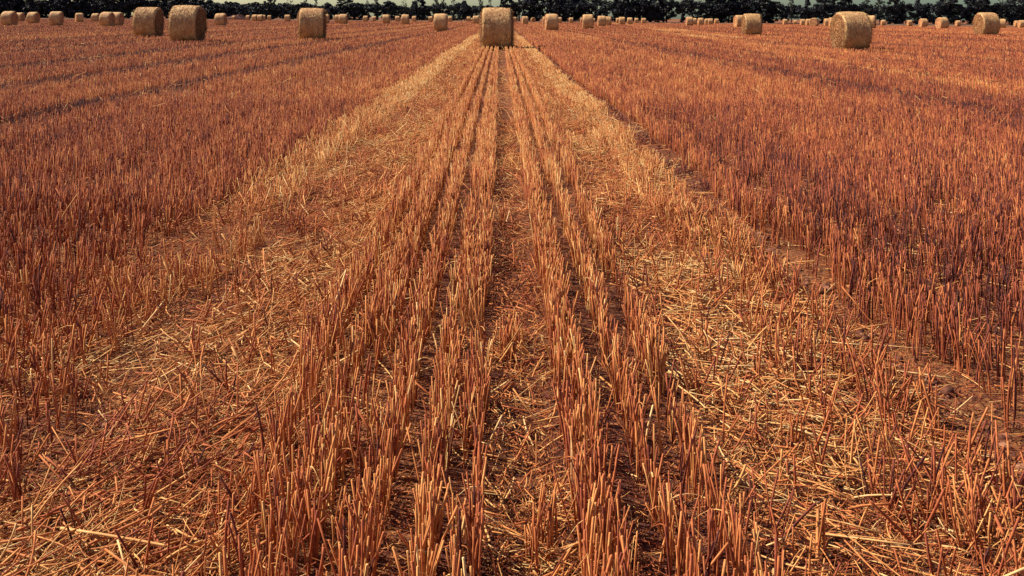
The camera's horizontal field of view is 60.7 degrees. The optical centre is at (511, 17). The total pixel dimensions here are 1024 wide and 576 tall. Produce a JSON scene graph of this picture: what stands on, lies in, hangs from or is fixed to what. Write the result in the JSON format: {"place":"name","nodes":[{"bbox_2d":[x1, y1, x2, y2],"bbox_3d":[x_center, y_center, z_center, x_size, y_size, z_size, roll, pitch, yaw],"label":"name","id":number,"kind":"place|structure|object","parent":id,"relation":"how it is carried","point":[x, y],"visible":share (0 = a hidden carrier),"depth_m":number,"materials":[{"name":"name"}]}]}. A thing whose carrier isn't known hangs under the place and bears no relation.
{"place":"outdoors","nodes":[
{"label":"outdoors","id":0,"kind":"place"},
{"bbox_2d":[0,17,1023,575],"bbox_3d":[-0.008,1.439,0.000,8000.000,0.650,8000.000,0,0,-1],"label":"ground","id":1,"kind":"structure","parent":0,"point":[616,425],"depth_m":3.05,"materials":[{"name":"soil"}]},
{"bbox_2d":[0,11,18,25],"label":"round bale","id":2,"kind":"object","parent":1,"relation":"on","point":[9,18],"visible":0.92,"depth_m":96.12,"materials":[{"name":"plant"}]},
{"bbox_2d":[17,13,24,21],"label":"round bale","id":3,"kind":"object","parent":1,"relation":"on","point":[21,16],"visible":0.57,"depth_m":153.71,"materials":[{"name":"plant"}]},
{"bbox_2d":[26,12,39,23],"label":"round bale","id":4,"kind":"object","parent":1,"relation":"on","point":[32,17],"visible":0.91,"depth_m":120.31,"materials":[{"name":"plant"}]},
{"bbox_2d":[48,11,63,25],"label":"round bale","id":5,"kind":"object","parent":1,"relation":"on","point":[56,18],"visible":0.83,"depth_m":95.21,"materials":[{"name":"plant"}]},
{"bbox_2d":[75,13,83,21],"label":"round bale","id":6,"kind":"object","parent":1,"relation":"on","point":[79,17],"visible":0.87,"depth_m":151.46,"materials":[{"name":"plant"}]},
{"bbox_2d":[90,13,99,21],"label":"round bale","id":7,"kind":"object","parent":1,"relation":"on","point":[94,17],"visible":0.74,"depth_m":165.57,"materials":[{"name":"plant"}]},
{"bbox_2d":[99,12,114,25],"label":"round bale","id":8,"kind":"object","parent":1,"relation":"on","point":[107,18],"visible":0.92,"depth_m":96.09,"materials":[{"name":"plant"}]},
{"bbox_2d":[113,12,124,25],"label":"round bale","id":9,"kind":"object","parent":1,"relation":"on","point":[119,18],"visible":0.58,"depth_m":101.83,"materials":[{"name":"plant"}]},
{"bbox_2d":[131,7,165,37],"bbox_3d":[-19.649,0.299,47.286,1.512,1.778,1.766,0,0,-4],"label":"round bale","id":10,"kind":"object","parent":1,"relation":"on","point":[149,21],"visible":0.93,"depth_m":46.62,"materials":[{"name":"plant"}]},
{"bbox_2d":[166,5,208,43],"bbox_3d":[-14.038,0.333,37.881,1.487,1.796,1.773,0,0,-3],"label":"round bale","id":11,"kind":"object","parent":1,"relation":"on","point":[187,23],"visible":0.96,"depth_m":37.19,"materials":[{"name":"plant"}]},
{"bbox_2d":[213,13,227,25],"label":"round bale","id":12,"kind":"object","parent":1,"relation":"on","point":[220,19],"visible":0.92,"depth_m":111.34,"materials":[{"name":"plant"}]},
{"bbox_2d":[227,14,245,19],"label":"straw heap","id":13,"kind":"object","parent":1,"relation":"on","point":[240,17],"visible":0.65,"depth_m":292.48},
{"bbox_2d":[257,15,263,20],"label":"round bale","id":14,"kind":"object","parent":1,"relation":"on","point":[260,17],"visible":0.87,"depth_m":207.94,"materials":[{"name":"plant"}]},
{"bbox_2d":[223,1,313,18],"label":"distant wood","id":15,"kind":"object","parent":1,"relation":"on","point":[247,5],"visible":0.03,"depth_m":567.30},
{"bbox_2d":[284,15,290,20],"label":"round bale","id":16,"kind":"object","parent":1,"relation":"on","point":[286,17],"visible":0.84,"depth_m":203.89,"materials":[{"name":"plant"}]},
{"bbox_2d":[296,8,327,40],"bbox_3d":[-10.204,0.404,44.697,1.586,1.839,1.757,0,0,-9],"label":"round bale","id":17,"kind":"object","parent":1,"relation":"on","point":[311,22],"visible":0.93,"depth_m":44.00,"materials":[{"name":"plant"}]},
{"bbox_2d":[334,15,338,22],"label":"round bale","id":18,"kind":"object","parent":1,"relation":"on","point":[336,18],"visible":0.53,"depth_m":176.58,"materials":[{"name":"plant"}]},
{"bbox_2d":[339,14,348,23],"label":"round bale","id":19,"kind":"object","parent":1,"relation":"on","point":[343,18],"visible":0.87,"depth_m":135.72,"materials":[{"name":"plant"}]},
{"bbox_2d":[382,15,389,22],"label":"round bale","id":20,"kind":"object","parent":1,"relation":"on","point":[385,18],"visible":0.86,"depth_m":151.24,"materials":[{"name":"plant"}]},
{"bbox_2d":[401,14,408,24],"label":"round bale","id":21,"kind":"object","parent":1,"relation":"on","point":[404,18],"visible":0.91,"depth_m":135.68,"materials":[{"name":"plant"}]},
{"bbox_2d":[433,13,447,31],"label":"round bale","id":22,"kind":"object","parent":1,"relation":"on","point":[440,22],"visible":0.87,"depth_m":78.67,"materials":[{"name":"plant"}]},
{"bbox_2d":[473,16,478,23],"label":"round bale","id":23,"kind":"object","parent":1,"relation":"on","point":[475,19],"visible":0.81,"depth_m":170.86,"materials":[{"name":"plant"}]},
{"bbox_2d":[478,7,514,49],"bbox_3d":[-0.596,0.501,34.424,1.498,1.839,1.757,0,0,-1],"label":"round bale","id":24,"kind":"object","parent":1,"relation":"on","point":[496,26],"visible":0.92,"depth_m":33.71,"materials":[{"name":"plant"}]},
{"bbox_2d":[0,18,1023,575],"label":"stubble","id":25,"kind":"object","parent":1,"relation":"on","point":[194,128],"visible":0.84,"depth_m":4.83,"materials":[{"name":"plant"}]},
{"bbox_2d":[0,22,1023,575],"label":"loose straw","id":26,"kind":"object","parent":1,"relation":"on","point":[126,442],"visible":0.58,"depth_m":2.86,"materials":[{"name":"plant"}]},
{"bbox_2d":[0,138,1023,575],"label":"chaff","id":27,"kind":"object","parent":1,"relation":"on","point":[662,472],"visible":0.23,"depth_m":2.68,"materials":[{"name":"plant"}]},
{"bbox_2d":[3,117,1023,572],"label":"soil clods","id":28,"kind":"object","parent":1,"relation":"on","point":[947,391],"visible":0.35,"depth_m":3.23,"materials":[{"name":"soil"}]},
{"bbox_2d":[522,16,528,23],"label":"round bale","id":29,"kind":"object","parent":1,"relation":"on","point":[524,19],"visible":0.91,"depth_m":176.66,"materials":[{"name":"plant"}]},
{"bbox_2d":[41,18,1010,24],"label":"verge","id":30,"kind":"structure","parent":1,"relation":"on","point":[576,21],"depth_m":301.75,"materials":[{"name":"brown plant"}]},
{"bbox_2d":[0,0,22,12],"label":"broadleaf tree","id":31,"kind":"object","parent":30,"relation":"on","point":[8,2],"visible":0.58,"depth_m":306.94,"materials":[{"name":"green plant"}]},
{"bbox_2d":[24,0,47,17],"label":"broadleaf tree","id":32,"kind":"object","parent":30,"relation":"on","point":[29,2],"visible":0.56,"depth_m":306.86,"materials":[{"name":"green plant"}]},
{"bbox_2d":[55,0,79,17],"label":"broadleaf tree","id":33,"kind":"object","parent":30,"relation":"on","point":[66,3],"visible":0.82,"depth_m":305.23,"materials":[{"name":"green plant"}]},
{"bbox_2d":[71,0,92,17],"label":"broadleaf tree","id":34,"kind":"object","parent":30,"relation":"on","point":[77,8],"visible":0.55,"depth_m":306.60,"materials":[{"name":"green plant"}]},
{"bbox_2d":[89,0,110,9],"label":"broadleaf tree","id":35,"kind":"object","parent":30,"relation":"on","point":[94,1],"visible":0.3,"depth_m":306.88,"materials":[{"name":"green plant"}]},
{"bbox_2d":[97,0,123,12],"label":"broadleaf tree","id":36,"kind":"object","parent":30,"relation":"on","point":[113,2],"visible":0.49,"depth_m":304.10,"materials":[{"name":"green plant"}]},
{"bbox_2d":[116,0,131,17],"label":"broadleaf tree","id":37,"kind":"object","parent":30,"relation":"on","point":[124,13],"visible":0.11,"depth_m":309.23,"materials":[{"name":"green plant"}]},
{"bbox_2d":[124,0,145,17],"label":"broadleaf tree","id":38,"kind":"object","parent":30,"relation":"on","point":[128,10],"visible":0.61,"depth_m":305.15,"materials":[{"name":"green plant"}]},
{"bbox_2d":[137,0,158,6],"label":"broadleaf tree","id":39,"kind":"object","parent":30,"relation":"on","point":[151,1],"visible":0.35,"depth_m":307.26,"materials":[{"name":"green plant"}]},
{"bbox_2d":[163,0,178,18],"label":"broadleaf tree","id":40,"kind":"object","parent":30,"relation":"on","point":[174,2],"visible":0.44,"depth_m":306.66,"materials":[{"name":"green plant"}]},
{"bbox_2d":[172,0,189,5],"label":"broadleaf tree","id":41,"kind":"object","parent":30,"relation":"on","point":[181,2],"visible":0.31,"depth_m":307.97,"materials":[{"name":"green plant"}]},
{"bbox_2d":[199,0,213,18],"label":"broadleaf tree","id":42,"kind":"object","parent":30,"relation":"on","point":[206,2],"visible":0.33,"depth_m":314.18,"materials":[{"name":"green plant"}]},
{"bbox_2d":[209,3,221,16],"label":"broadleaf tree","id":43,"kind":"object","parent":30,"relation":"on","point":[212,7],"visible":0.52,"depth_m":304.83,"materials":[{"name":"green plant"}]},
{"bbox_2d":[263,0,277,18],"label":"broadleaf tree","id":44,"kind":"object","parent":30,"relation":"on","point":[269,3],"visible":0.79,"depth_m":305.31,"materials":[{"name":"green plant"}]},
{"bbox_2d":[324,2,332,19],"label":"broadleaf tree","id":45,"kind":"object","parent":30,"relation":"on","point":[326,5],"visible":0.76,"depth_m":305.54,"materials":[{"name":"green plant"}]},
{"bbox_2d":[331,0,359,19],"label":"broadleaf tree","id":46,"kind":"object","parent":30,"relation":"on","point":[341,5],"visible":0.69,"depth_m":304.23,"materials":[{"name":"green plant"}]},
{"bbox_2d":[353,2,366,19],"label":"broadleaf tree","id":47,"kind":"object","parent":30,"relation":"on","point":[359,9],"visible":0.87,"depth_m":305.13,"materials":[{"name":"green plant"}]},
{"bbox_2d":[381,0,398,19],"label":"broadleaf tree","id":48,"kind":"object","parent":30,"relation":"on","point":[387,4],"visible":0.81,"depth_m":305.18,"materials":[{"name":"green plant"}]},
{"bbox_2d":[410,0,426,19],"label":"broadleaf tree","id":49,"kind":"object","parent":30,"relation":"on","point":[415,5],"visible":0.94,"depth_m":304.98,"materials":[{"name":"green plant"}]},
{"bbox_2d":[430,0,438,14],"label":"slender tree","id":50,"kind":"object","parent":30,"relation":"on","point":[436,1],"visible":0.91,"depth_m":305.64,"materials":[{"name":"green plant"}]},
{"bbox_2d":[457,0,470,20],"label":"conifer tree","id":51,"kind":"object","parent":30,"relation":"on","point":[463,13],"visible":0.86,"depth_m":305.50,"materials":[{"name":"green plant"}]},
{"bbox_2d":[478,0,483,17],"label":"slender tree","id":52,"kind":"object","parent":30,"relation":"on","point":[480,3],"visible":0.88,"depth_m":305.71,"materials":[{"name":"green plant"}]},
{"bbox_2d":[499,0,518,15],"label":"broadleaf tree","id":53,"kind":"object","parent":30,"relation":"on","point":[514,6],"visible":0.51,"depth_m":304.19,"materials":[{"name":"green plant"}]},
{"bbox_2d":[0,0,1023,23],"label":"hedge","id":54,"kind":"object","parent":30,"relation":"on","point":[258,9],"visible":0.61,"depth_m":304.77,"materials":[{"name":"green plant"}]},
{"bbox_2d":[515,0,525,20],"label":"slender tree","id":55,"kind":"object","parent":30,"relation":"on","point":[516,3],"visible":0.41,"depth_m":309.39,"materials":[{"name":"green plant"}]},
{"bbox_2d":[525,0,545,20],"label":"broadleaf tree","id":56,"kind":"object","parent":30,"relation":"on","point":[537,10],"visible":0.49,"depth_m":309.82,"materials":[{"name":"green plant"}]},
{"bbox_2d":[546,0,565,20],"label":"broadleaf tree","id":57,"kind":"object","parent":30,"relation":"on","point":[550,2],"visible":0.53,"depth_m":308.38,"materials":[{"name":"green plant"}]},
{"bbox_2d":[561,0,579,20],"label":"broadleaf tree","id":58,"kind":"object","parent":30,"relation":"on","point":[569,1],"visible":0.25,"depth_m":314.05,"materials":[{"name":"green plant"}]},
{"bbox_2d":[571,0,590,19],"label":"broadleaf tree","id":59,"kind":"object","parent":30,"relation":"on","point":[581,1],"visible":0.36,"depth_m":311.49,"materials":[{"name":"green plant"}]},
{"bbox_2d":[590,0,599,21],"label":"slender tree","id":60,"kind":"object","parent":30,"relation":"on","point":[595,7],"visible":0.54,"depth_m":310.16,"materials":[{"name":"green plant"}]},
{"bbox_2d":[599,0,612,13],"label":"slender tree","id":61,"kind":"object","parent":30,"relation":"on","point":[608,7],"visible":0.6,"depth_m":308.35,"materials":[{"name":"green plant"}]},
{"bbox_2d":[611,0,631,21],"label":"broadleaf tree","id":62,"kind":"object","parent":30,"relation":"on","point":[622,11],"visible":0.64,"depth_m":307.64,"materials":[{"name":"green plant"}]},
{"bbox_2d":[622,0,640,21],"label":"broadleaf tree","id":63,"kind":"object","parent":30,"relation":"on","point":[632,2],"visible":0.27,"depth_m":310.18,"materials":[{"name":"green plant"}]},
{"bbox_2d":[633,0,653,18],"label":"broadleaf tree","id":64,"kind":"object","parent":30,"relation":"on","point":[644,14],"visible":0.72,"depth_m":306.64,"materials":[{"name":"green plant"}]},
{"bbox_2d":[646,0,664,21],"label":"broadleaf tree","id":65,"kind":"object","parent":30,"relation":"on","point":[658,2],"visible":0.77,"depth_m":305.89,"materials":[{"name":"green plant"}]},
{"bbox_2d":[664,0,675,21],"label":"slender tree","id":66,"kind":"object","parent":30,"relation":"on","point":[669,11],"visible":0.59,"depth_m":309.30,"materials":[{"name":"green plant"}]},
{"bbox_2d":[673,0,691,21],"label":"slender tree","id":67,"kind":"object","parent":30,"relation":"on","point":[684,7],"visible":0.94,"depth_m":305.37,"materials":[{"name":"green plant"}]},
{"bbox_2d":[703,0,715,14],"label":"slender tree","id":68,"kind":"object","parent":30,"relation":"on","point":[708,6],"visible":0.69,"depth_m":307.64,"materials":[{"name":"green plant"}]},
{"bbox_2d":[705,0,728,22],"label":"broadleaf tree","id":69,"kind":"object","parent":30,"relation":"on","point":[715,16],"visible":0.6,"depth_m":308.35,"materials":[{"name":"green plant"}]},
{"bbox_2d":[720,0,741,22],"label":"broadleaf tree","id":70,"kind":"object","parent":30,"relation":"on","point":[731,8],"visible":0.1,"depth_m":312.87,"materials":[{"name":"green plant"}]},
{"bbox_2d":[730,0,751,15],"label":"broadleaf tree","id":71,"kind":"object","parent":30,"relation":"on","point":[741,1],"visible":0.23,"depth_m":310.80,"materials":[{"name":"green plant"}]},
{"bbox_2d":[750,0,780,22],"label":"broadleaf tree","id":72,"kind":"object","parent":30,"relation":"on","point":[758,4],"visible":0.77,"depth_m":305.19,"materials":[{"name":"green plant"}]},
{"bbox_2d":[786,0,794,22],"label":"slender tree","id":73,"kind":"object","parent":30,"relation":"on","point":[791,6],"visible":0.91,"depth_m":305.83,"materials":[{"name":"green plant"}]},
{"bbox_2d":[801,0,814,18],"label":"conifer tree","id":74,"kind":"object","parent":30,"relation":"on","point":[807,3],"visible":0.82,"depth_m":305.44,"materials":[{"name":"green plant"}]},
{"bbox_2d":[813,0,836,22],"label":"broadleaf tree","id":75,"kind":"object","parent":30,"relation":"on","point":[825,5],"visible":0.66,"depth_m":304.18,"materials":[{"name":"green plant"}]},
{"bbox_2d":[835,0,858,13],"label":"broadleaf tree","id":76,"kind":"object","parent":30,"relation":"on","point":[842,3],"visible":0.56,"depth_m":304.10,"materials":[{"name":"green plant"}]},
{"bbox_2d":[858,0,872,15],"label":"slender tree","id":77,"kind":"object","parent":30,"relation":"on","point":[868,9],"visible":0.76,"depth_m":305.92,"materials":[{"name":"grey plant"}]},
{"bbox_2d":[874,0,885,23],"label":"slender tree","id":78,"kind":"object","parent":30,"relation":"on","point":[879,5],"visible":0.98,"depth_m":305.84,"materials":[{"name":"green plant"}]},
{"bbox_2d":[885,0,905,23],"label":"broadleaf tree","id":79,"kind":"object","parent":30,"relation":"on","point":[896,4],"visible":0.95,"depth_m":304.73,"materials":[{"name":"green plant"}]},
{"bbox_2d":[911,0,924,23],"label":"conifer tree","id":80,"kind":"object","parent":30,"relation":"on","point":[918,15],"visible":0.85,"depth_m":305.31,"materials":[{"name":"green plant"}]},
{"bbox_2d":[921,6,935,23],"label":"broadleaf tree","id":81,"kind":"object","parent":30,"relation":"on","point":[927,9],"visible":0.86,"depth_m":305.18,"materials":[{"name":"green plant"}]},
{"bbox_2d":[934,0,965,23],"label":"broadleaf tree","id":82,"kind":"object","parent":30,"relation":"on","point":[950,3],"visible":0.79,"depth_m":303.94,"materials":[{"name":"green plant"}]},
{"bbox_2d":[963,0,991,23],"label":"broadleaf tree","id":83,"kind":"object","parent":30,"relation":"on","point":[973,3],"visible":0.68,"depth_m":304.12,"materials":[{"name":"green plant"}]},
{"bbox_2d":[992,0,1006,18],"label":"sparse tree","id":84,"kind":"object","parent":30,"relation":"on","point":[1002,14],"visible":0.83,"depth_m":305.10,"materials":[{"name":"green plant"}]},
{"bbox_2d":[1004,0,1023,24],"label":"broadleaf tree","id":85,"kind":"object","parent":30,"relation":"on","point":[1015,9],"visible":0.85,"depth_m":304.99,"materials":[{"name":"green plant"}]},
{"bbox_2d":[543,14,558,30],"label":"round bale","id":86,"kind":"object","parent":1,"relation":"on","point":[551,22],"visible":0.89,"depth_m":81.64,"materials":[{"name":"plant"}]},
{"bbox_2d":[582,14,593,28],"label":"round bale","id":87,"kind":"object","parent":1,"relation":"on","point":[587,20],"visible":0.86,"depth_m":96.02,"materials":[{"name":"plant"}]},
{"bbox_2d":[597,16,605,26],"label":"round bale","id":88,"kind":"object","parent":1,"relation":"on","point":[601,20],"visible":0.92,"depth_m":132.29,"materials":[{"name":"plant"}]},
{"bbox_2d":[606,17,611,24],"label":"round bale","id":89,"kind":"object","parent":1,"relation":"on","point":[608,21],"visible":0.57,"depth_m":160.47,"materials":[{"name":"plant"}]},
{"bbox_2d":[618,17,625,24],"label":"round bale","id":90,"kind":"object","parent":1,"relation":"on","point":[622,20],"visible":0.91,"depth_m":176.61,"materials":[{"name":"plant"}]},
{"bbox_2d":[627,18,632,23],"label":"round bale","id":91,"kind":"object","parent":1,"relation":"on","point":[629,20],"visible":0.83,"depth_m":207.07,"materials":[{"name":"plant"}]},
{"bbox_2d":[685,17,692,24],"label":"round bale","id":92,"kind":"object","parent":1,"relation":"on","point":[688,20],"visible":0.82,"depth_m":155.77,"materials":[{"name":"plant"}]},
{"bbox_2d":[697,18,703,24],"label":"round bale","id":93,"kind":"object","parent":1,"relation":"on","point":[700,21],"visible":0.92,"depth_m":196.35,"materials":[{"name":"plant"}]},
{"bbox_2d":[733,15,741,27],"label":"round bale","id":94,"kind":"object","parent":1,"relation":"on","point":[737,19],"visible":0.55,"depth_m":112.62,"materials":[{"name":"plant"}]},
{"bbox_2d":[740,13,762,35],"bbox_3d":[17.764,0.592,64.894,1.527,1.832,1.786,0,0,5],"label":"round bale","id":95,"kind":"object","parent":1,"relation":"on","point":[751,24],"visible":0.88,"depth_m":64.18,"materials":[{"name":"plant"}]},
{"bbox_2d":[809,18,818,25],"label":"round bale","id":96,"kind":"object","parent":1,"relation":"on","point":[813,21],"visible":0.88,"depth_m":165.23,"materials":[{"name":"plant"}]},
{"bbox_2d":[824,18,828,25],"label":"round bale","id":97,"kind":"object","parent":1,"relation":"on","point":[826,22],"visible":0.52,"depth_m":182.83,"materials":[{"name":"plant"}]},
{"bbox_2d":[826,11,874,50],"bbox_3d":[14.298,0.640,36.961,1.478,1.832,1.786,0,0,-2],"label":"round bale","id":98,"kind":"object","parent":1,"relation":"on","point":[850,30],"visible":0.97,"depth_m":36.30,"materials":[{"name":"plant"}]},
{"bbox_2d":[868,15,876,28],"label":"round bale","id":99,"kind":"object","parent":1,"relation":"on","point":[872,18],"visible":0.46,"depth_m":104.65,"materials":[{"name":"plant"}]},
{"bbox_2d":[907,20,912,25],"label":"round bale","id":100,"kind":"object","parent":1,"relation":"on","point":[909,22],"visible":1,"depth_m":252.72,"materials":[{"name":"plant"}]},
{"bbox_2d":[918,19,927,27],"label":"round bale","id":101,"kind":"object","parent":1,"relation":"on","point":[923,23],"visible":0.89,"depth_m":160.62,"materials":[{"name":"plant"}]},
{"bbox_2d":[935,17,948,27],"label":"round bale","id":102,"kind":"object","parent":1,"relation":"on","point":[941,22],"visible":0.94,"depth_m":123.11,"materials":[{"name":"plant"}]},
{"bbox_2d":[955,20,960,25],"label":"round bale","id":103,"kind":"object","parent":1,"relation":"on","point":[957,22],"visible":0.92,"depth_m":252.72,"materials":[{"name":"plant"}]},
{"bbox_2d":[972,12,1000,35],"bbox_3d":[33.733,0.529,62.213,1.490,1.839,1.757,0,0,2],"label":"round bale","id":104,"kind":"object","parent":1,"relation":"on","point":[988,23],"visible":0.91,"depth_m":61.59,"materials":[{"name":"plant"}]},
{"bbox_2d":[1000,19,1005,27],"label":"round bale","id":105,"kind":"object","parent":1,"relation":"on","point":[1003,23],"visible":0.51,"depth_m":147.07,"materials":[{"name":"plant"}]},
{"bbox_2d":[1017,20,1023,27],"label":"round bale","id":106,"kind":"object","parent":1,"relation":"on","point":[1020,23],"visible":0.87,"depth_m":192.90,"materials":[{"name":"plant"}]},
{"bbox_2d":[21,0,1023,20],"label":"sky","id":107,"kind":"structure","parent":0,"point":[495,3],"materials":[{"name":"grey"}]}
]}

